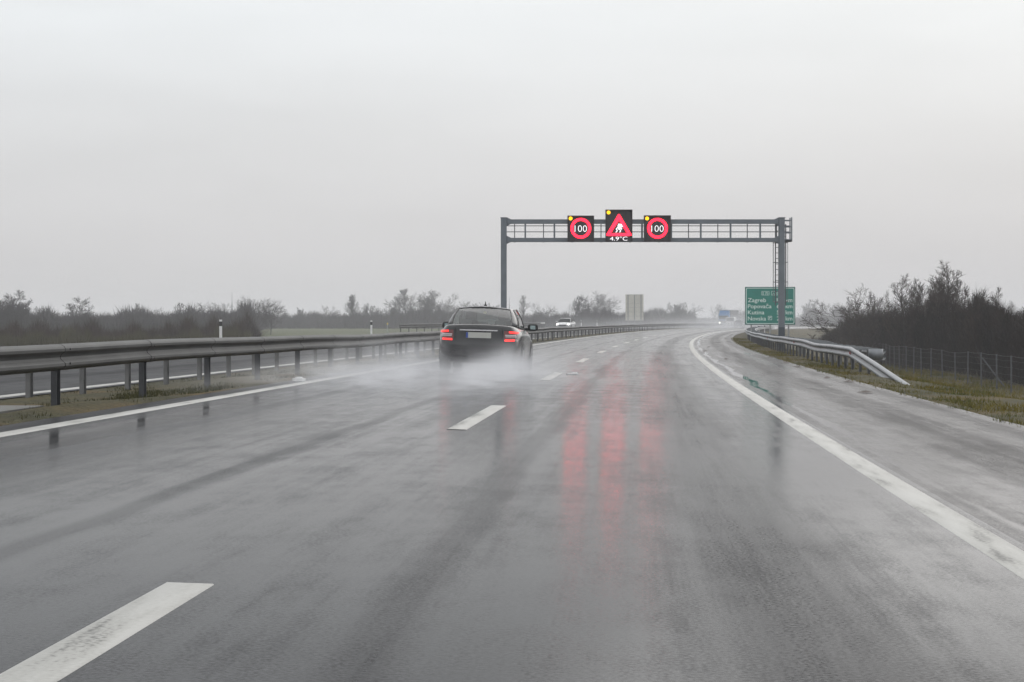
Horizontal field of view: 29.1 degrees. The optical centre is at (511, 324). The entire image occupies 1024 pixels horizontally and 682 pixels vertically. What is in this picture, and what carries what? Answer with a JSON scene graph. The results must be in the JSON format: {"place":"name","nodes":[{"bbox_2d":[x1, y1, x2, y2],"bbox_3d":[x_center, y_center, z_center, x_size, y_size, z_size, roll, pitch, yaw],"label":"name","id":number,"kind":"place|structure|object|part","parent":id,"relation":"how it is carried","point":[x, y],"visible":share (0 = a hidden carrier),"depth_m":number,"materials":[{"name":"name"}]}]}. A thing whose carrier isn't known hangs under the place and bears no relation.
{"place":"outdoors","nodes":[
{"label":"outdoors","id":0,"kind":"place"},
{"bbox_2d":[259,328,442,336],"bbox_3d":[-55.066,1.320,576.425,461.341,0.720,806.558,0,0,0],"label":"field","id":1,"kind":"structure","parent":0,"point":[300,331],"depth_m":423.25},
{"bbox_2d":[0,290,25,329],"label":"bare tree","id":2,"kind":"object","parent":1,"relation":"on","point":[3,310],"visible":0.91,"depth_m":288.72,"materials":[{"name":"grey plant"}]},
{"bbox_2d":[6,297,32,329],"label":"bare tree","id":3,"kind":"object","parent":1,"relation":"on","point":[26,311],"visible":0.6,"depth_m":299.90,"materials":[{"name":"grey plant"}]},
{"bbox_2d":[29,305,56,323],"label":"bare tree","id":4,"kind":"object","parent":1,"relation":"on","point":[39,313],"visible":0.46,"depth_m":323.19,"materials":[{"name":"grey plant"}]},
{"bbox_2d":[65,297,95,324],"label":"bare tree","id":5,"kind":"object","parent":1,"relation":"on","point":[79,311],"visible":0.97,"depth_m":289.56,"materials":[{"name":"grey plant"}]},
{"bbox_2d":[0,308,267,341],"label":"brown scrub","id":6,"kind":"object","parent":1,"relation":"on","point":[95,328],"visible":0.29,"depth_m":171.54,"materials":[{"name":"brown plant"}]},
{"bbox_2d":[172,303,184,325],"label":"bare tree","id":7,"kind":"object","parent":1,"relation":"on","point":[178,314],"visible":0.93,"depth_m":299.64,"materials":[{"name":"grey plant"}]},
{"bbox_2d":[184,303,217,314],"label":"bare tree","id":8,"kind":"object","parent":1,"relation":"on","point":[204,309],"visible":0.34,"depth_m":380.51,"materials":[{"name":"grey plant"}]},
{"bbox_2d":[204,303,232,313],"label":"bare tree","id":9,"kind":"object","parent":1,"relation":"on","point":[222,308],"visible":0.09,"depth_m":392.19,"materials":[{"name":"grey plant"}]},
{"bbox_2d":[237,295,278,330],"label":"bare tree","id":10,"kind":"object","parent":1,"relation":"on","point":[259,313],"visible":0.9,"depth_m":329.96,"materials":[{"name":"grey plant"}]},
{"bbox_2d":[256,301,286,334],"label":"bare tree","id":11,"kind":"object","parent":1,"relation":"on","point":[274,319],"visible":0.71,"depth_m":334.44,"materials":[{"name":"grey plant"}]},
{"bbox_2d":[297,307,305,315],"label":"bare tree","id":12,"kind":"object","parent":1,"relation":"on","point":[301,313],"visible":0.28,"depth_m":559.46,"materials":[{"name":"grey plant"}]},
{"bbox_2d":[318,306,342,327],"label":"bare tree","id":13,"kind":"object","parent":1,"relation":"on","point":[333,312],"visible":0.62,"depth_m":550.53,"materials":[{"name":"grey plant"}]},
{"bbox_2d":[0,299,697,334],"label":"wood","id":14,"kind":"object","parent":1,"relation":"on","point":[312,320],"visible":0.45,"depth_m":535.14,"materials":[{"name":"plant"}]},
{"bbox_2d":[343,294,355,328],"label":"bare tree","id":15,"kind":"object","parent":1,"relation":"on","point":[352,304],"visible":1,"depth_m":519.82,"materials":[{"name":"grey plant"}]},
{"bbox_2d":[347,296,362,328],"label":"bare tree","id":16,"kind":"object","parent":1,"relation":"on","point":[353,317],"visible":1,"depth_m":521.64,"materials":[{"name":"grey plant"}]},
{"bbox_2d":[362,303,374,314],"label":"bare tree","id":17,"kind":"object","parent":1,"relation":"on","point":[367,308],"visible":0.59,"depth_m":559.80,"materials":[{"name":"grey plant"}]},
{"bbox_2d":[383,296,408,328],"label":"bare tree","id":18,"kind":"object","parent":1,"relation":"on","point":[395,305],"visible":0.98,"depth_m":539.89,"materials":[{"name":"grey plant"}]},
{"bbox_2d":[398,288,415,328],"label":"bare tree","id":19,"kind":"object","parent":1,"relation":"on","point":[404,301],"visible":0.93,"depth_m":543.50,"materials":[{"name":"grey plant"}]},
{"bbox_2d":[400,292,439,328],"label":"bare tree","id":20,"kind":"object","parent":1,"relation":"on","point":[420,305],"visible":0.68,"depth_m":539.29,"materials":[{"name":"grey plant"}]},
{"bbox_2d":[417,289,442,328],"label":"bare tree","id":21,"kind":"object","parent":1,"relation":"on","point":[427,306],"visible":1,"depth_m":530.12,"materials":[{"name":"grey plant"}]},
{"bbox_2d":[418,293,457,323],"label":"bare tree","id":22,"kind":"object","parent":1,"relation":"on","point":[446,310],"visible":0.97,"depth_m":534.58,"materials":[{"name":"grey plant"}]},
{"bbox_2d":[459,301,488,307],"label":"bare tree","id":23,"kind":"object","parent":1,"relation":"on","point":[471,305],"visible":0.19,"depth_m":558.55,"materials":[{"name":"grey plant"}]},
{"bbox_2d":[518,295,529,315],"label":"bare tree","id":24,"kind":"object","parent":1,"relation":"on","point":[526,306],"visible":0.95,"depth_m":560.08,"materials":[{"name":"grey plant"}]},
{"bbox_2d":[527,303,557,327],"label":"bare tree","id":25,"kind":"object","parent":1,"relation":"on","point":[543,314],"visible":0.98,"depth_m":518.93,"materials":[{"name":"grey plant"}]},
{"bbox_2d":[566,296,581,321],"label":"bare tree","id":26,"kind":"object","parent":1,"relation":"on","point":[575,314],"visible":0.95,"depth_m":499.52,"materials":[{"name":"grey plant"}]},
{"bbox_2d":[573,296,590,325],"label":"bare tree","id":27,"kind":"object","parent":1,"relation":"on","point":[585,310],"visible":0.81,"depth_m":499.33,"materials":[{"name":"grey plant"}]},
{"bbox_2d":[581,301,599,325],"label":"bare tree","id":28,"kind":"object","parent":1,"relation":"on","point":[591,314],"visible":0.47,"depth_m":519.07,"materials":[{"name":"grey plant"}]},
{"bbox_2d":[581,291,621,325],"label":"bare tree","id":29,"kind":"object","parent":1,"relation":"on","point":[603,309],"visible":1,"depth_m":479.73,"materials":[{"name":"grey plant"}]},
{"bbox_2d":[666,302,686,323],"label":"bare tree","id":30,"kind":"object","parent":1,"relation":"on","point":[676,315],"visible":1,"depth_m":798.72,"materials":[{"name":"grey plant"}]},
{"bbox_2d":[676,302,703,322],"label":"bare tree","id":31,"kind":"object","parent":1,"relation":"on","point":[687,314],"visible":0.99,"depth_m":799.88,"materials":[{"name":"grey plant"}]},
{"bbox_2d":[0,326,831,398],"bbox_3d":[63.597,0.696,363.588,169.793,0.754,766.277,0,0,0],"label":"opposite road","id":32,"kind":"structure","parent":0,"point":[12,386],"depth_m":46.09,"materials":[{"name":"grey asphalt"}]},
{"bbox_2d":[555,318,575,326],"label":"white car","id":33,"kind":"object","parent":32,"relation":"on","point":[566,322],"visible":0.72,"depth_m":222.88,"materials":[{"name":"paint"}]},
{"bbox_2d":[719,310,737,323],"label":"truck","id":34,"kind":"object","parent":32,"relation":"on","point":[723,314],"visible":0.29,"depth_m":469.37,"materials":[{"name":"blue"}]},
{"bbox_2d":[725,317,735,325],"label":"white van","id":35,"kind":"object","parent":32,"relation":"on","point":[730,320],"visible":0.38,"depth_m":395.03,"materials":[{"name":"paint"}]},
{"bbox_2d":[0,327,1023,681],"bbox_3d":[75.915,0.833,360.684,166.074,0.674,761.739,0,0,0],"label":"road","id":36,"kind":"structure","parent":0,"point":[668,505],"depth_m":10.02,"materials":[{"name":"grey asphalt"}]},
{"bbox_2d":[292,377,305,380],"bbox_3d":[-3.613,0.918,33.495,0.220,0.075,0.160,0,0,0],"label":"road stud","id":37,"kind":"object","parent":36,"relation":"on","point":[298,379],"visible":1,"depth_m":33.42,"materials":[{"name":"white plastic"}]},
{"bbox_2d":[439,301,537,372],"bbox_3d":[-0.540,0.253,43.789,2.160,1.530,4.610,2,0,4],"label":"sedan car","id":38,"kind":"object","parent":36,"relation":"on","point":[493,335],"visible":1,"depth_m":41.71,"materials":[{"name":"black paint"}]},
{"bbox_3d":[-1.189,-0.156,44.322,0.227,0.440,1.056,2,0,4],"label":"side window","id":39,"kind":"part","parent":38,"relation":"part of","materials":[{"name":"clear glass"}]},
{"bbox_3d":[-0.625,-0.184,42.468,1.296,0.405,0.723,2,0,4],"label":"rear window","id":40,"kind":"part","parent":38,"relation":"part of","materials":[{"name":"black glass"}]},
{"bbox_3d":[0.131,-0.123,43.137,0.205,0.430,1.117,2,0,4],"label":"side window","id":41,"kind":"part","parent":38,"relation":"part of","materials":[{"name":"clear glass"}]},
{"bbox_2d":[734,320,744,327],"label":"grey car","id":42,"kind":"object","parent":36,"relation":"on","point":[738,323],"visible":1,"depth_m":372.49,"materials":[{"name":"paint"}]},
{"bbox_2d":[0,326,1023,426],"bbox_3d":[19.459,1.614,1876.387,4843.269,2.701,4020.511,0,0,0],"label":"ground","id":43,"kind":"structure","parent":0,"point":[72,408],"depth_m":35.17,"materials":[{"name":"plant"}]},
{"bbox_2d":[0,405,41,413],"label":"concrete slab","id":44,"kind":"structure","parent":43,"relation":"on","point":[7,408],"depth_m":22.61,"materials":[{"name":"grey concrete"}]},
{"bbox_2d":[0,321,253,346],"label":"scrub","id":45,"kind":"object","parent":43,"relation":"on","point":[27,339],"visible":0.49,"depth_m":150.11,"materials":[{"name":"plant"}]},
{"bbox_2d":[219,320,221,337],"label":"delineator post","id":46,"kind":"object","parent":43,"relation":"on","point":[220,328],"visible":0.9,"depth_m":94.29,"materials":[{"name":"white plastic"}]},
{"bbox_2d":[0,339,555,422],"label":"median grass","id":47,"kind":"structure","parent":43,"relation":"on","point":[128,396],"depth_m":31.62,"materials":[{"name":"plant"}]},
{"bbox_2d":[0,323,771,405],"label":"guardrail","id":48,"kind":"object","parent":43,"relation":"on","point":[54,359],"visible":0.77,"depth_m":29.42,"materials":[{"name":"metal"}]},
{"bbox_2d":[25,325,762,397],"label":"guardrail","id":49,"kind":"object","parent":43,"relation":"on","point":[29,383],"visible":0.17,"depth_m":41.17,"materials":[{"name":"grey metal"}]},
{"bbox_2d":[399,322,544,331],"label":"guardrail","id":50,"kind":"object","parent":43,"relation":"on","point":[408,326],"visible":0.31,"depth_m":164.27,"materials":[{"name":"grey metal"}]},
{"bbox_2d":[625,294,643,323],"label":"road sign back","id":51,"kind":"object","parent":43,"relation":"on","point":[634,307],"visible":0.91,"depth_m":344.98,"materials":[{"name":"metal"}]},
{"bbox_2d":[500,217,791,350],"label":"sign gantry","id":52,"kind":"object","parent":43,"relation":"on","point":[780,240],"visible":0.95,"depth_m":99.90,"materials":[{"name":"metal"}]},
{"bbox_2d":[567,216,593,241],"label":"matrix sign","id":53,"kind":"object","parent":52,"relation":"attached to","point":[580,228],"visible":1,"depth_m":99.60,"materials":[{"name":"black"}]},
{"bbox_2d":[605,210,631,241],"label":"matrix sign","id":54,"kind":"object","parent":52,"relation":"attached to","point":[618,225],"visible":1,"depth_m":99.60,"materials":[{"name":"black"}]},
{"bbox_2d":[644,215,670,241],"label":"matrix sign","id":55,"kind":"object","parent":52,"relation":"attached to","point":[657,228],"visible":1,"depth_m":99.60,"materials":[{"name":"black"}]},
{"bbox_2d":[711,303,725,322],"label":"bare tree","id":56,"kind":"object","parent":43,"relation":"on","point":[717,308],"visible":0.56,"depth_m":1148.83,"materials":[{"name":"grey plant"}]},
{"bbox_2d":[738,310,744,320],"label":"bare tree","id":57,"kind":"object","parent":43,"relation":"on","point":[740,314],"visible":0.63,"depth_m":1148.13,"materials":[{"name":"grey plant"}]},
{"bbox_2d":[745,287,794,340],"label":"direction sign","id":58,"kind":"object","parent":43,"relation":"on","point":[761,307],"visible":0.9,"depth_m":146.00,"materials":[{"name":"metal"}]},
{"bbox_2d":[696,306,870,325],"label":"hazy wood","id":59,"kind":"object","parent":43,"relation":"on","point":[799,321],"visible":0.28,"depth_m":1074.18,"materials":[{"name":"plant"}]},
{"bbox_2d":[801,301,818,325],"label":"bare tree","id":60,"kind":"object","parent":43,"relation":"on","point":[810,314],"visible":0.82,"depth_m":1049.29,"materials":[{"name":"grey plant"}]},
{"bbox_2d":[745,326,909,384],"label":"guardrail","id":61,"kind":"object","parent":43,"relation":"on","point":[866,357],"visible":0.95,"depth_m":65.98,"materials":[{"name":"metal"}]},
{"bbox_2d":[814,300,841,316],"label":"bare tree","id":62,"kind":"object","parent":43,"relation":"on","point":[828,306],"visible":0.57,"depth_m":1048.99,"materials":[{"name":"grey plant"}]},
{"bbox_2d":[797,283,897,357],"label":"bare tree","id":63,"kind":"object","parent":43,"relation":"on","point":[855,316],"visible":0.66,"depth_m":144.07,"materials":[{"name":"brown plant"}]},
{"bbox_2d":[840,290,889,362],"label":"bare tree","id":64,"kind":"object","parent":43,"relation":"on","point":[860,327],"visible":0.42,"depth_m":150.25,"materials":[{"name":"brown plant"}]},
{"bbox_2d":[878,274,917,368],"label":"bare tree","id":65,"kind":"object","parent":43,"relation":"on","point":[903,307],"visible":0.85,"depth_m":127.86,"materials":[{"name":"brown plant"}]},
{"bbox_2d":[815,283,1023,386],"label":"thicket","id":66,"kind":"object","parent":43,"relation":"on","point":[1005,329],"visible":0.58,"depth_m":115.28,"materials":[{"name":"plant"}]},
{"bbox_2d":[902,277,951,368],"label":"bare tree","id":67,"kind":"object","parent":43,"relation":"on","point":[918,300],"visible":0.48,"depth_m":126.82,"materials":[{"name":"brown plant"}]},
{"bbox_2d":[846,342,1022,392],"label":"wire fence","id":68,"kind":"object","parent":43,"relation":"on","point":[930,363],"visible":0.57,"depth_m":100.34,"materials":[{"name":"metal"}]},
{"bbox_2d":[850,362,1023,398],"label":"field grass","id":69,"kind":"structure","parent":43,"relation":"on","point":[974,385],"depth_m":100.72,"materials":[{"name":"green plant"}]},
{"bbox_2d":[908,260,969,370],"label":"bare tree","id":70,"kind":"object","parent":43,"relation":"on","point":[945,282],"visible":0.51,"depth_m":124.87,"materials":[{"name":"brown plant"}]},
{"bbox_2d":[925,273,969,365],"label":"bare tree","id":71,"kind":"object","parent":43,"relation":"on","point":[953,291],"visible":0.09,"depth_m":134.88,"materials":[{"name":"brown plant"}]},
{"bbox_2d":[925,280,1001,372],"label":"bare tree","id":72,"kind":"object","parent":43,"relation":"on","point":[957,290],"visible":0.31,"depth_m":119.53,"materials":[{"name":"brown plant"}]},
{"bbox_2d":[953,288,1002,377],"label":"bare tree","id":73,"kind":"object","parent":43,"relation":"on","point":[974,323],"visible":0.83,"depth_m":105.41,"materials":[{"name":"brown plant"}]},
{"bbox_2d":[1005,302,1023,318],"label":"bare tree","id":74,"kind":"object","parent":43,"relation":"on","point":[1013,306],"visible":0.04,"depth_m":114.11,"materials":[{"name":"grey plant"}]},
{"bbox_2d":[0,0,1023,325],"label":"sky","id":75,"kind":"structure","parent":0,"point":[310,155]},
{"bbox_2d":[702,350,871,392],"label":"leaf litter","id":76,"kind":"object","parent":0,"point":[865,391],"visible":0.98,"depth_m":42.48,"materials":[{"name":"brown plant"}]},
{"bbox_2d":[694,328,1023,543],"bbox_3d":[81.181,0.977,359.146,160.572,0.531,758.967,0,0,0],"label":"hard shoulder","id":77,"kind":"object","parent":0,"point":[971,463],"visible":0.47,"depth_m":22.48}
]}

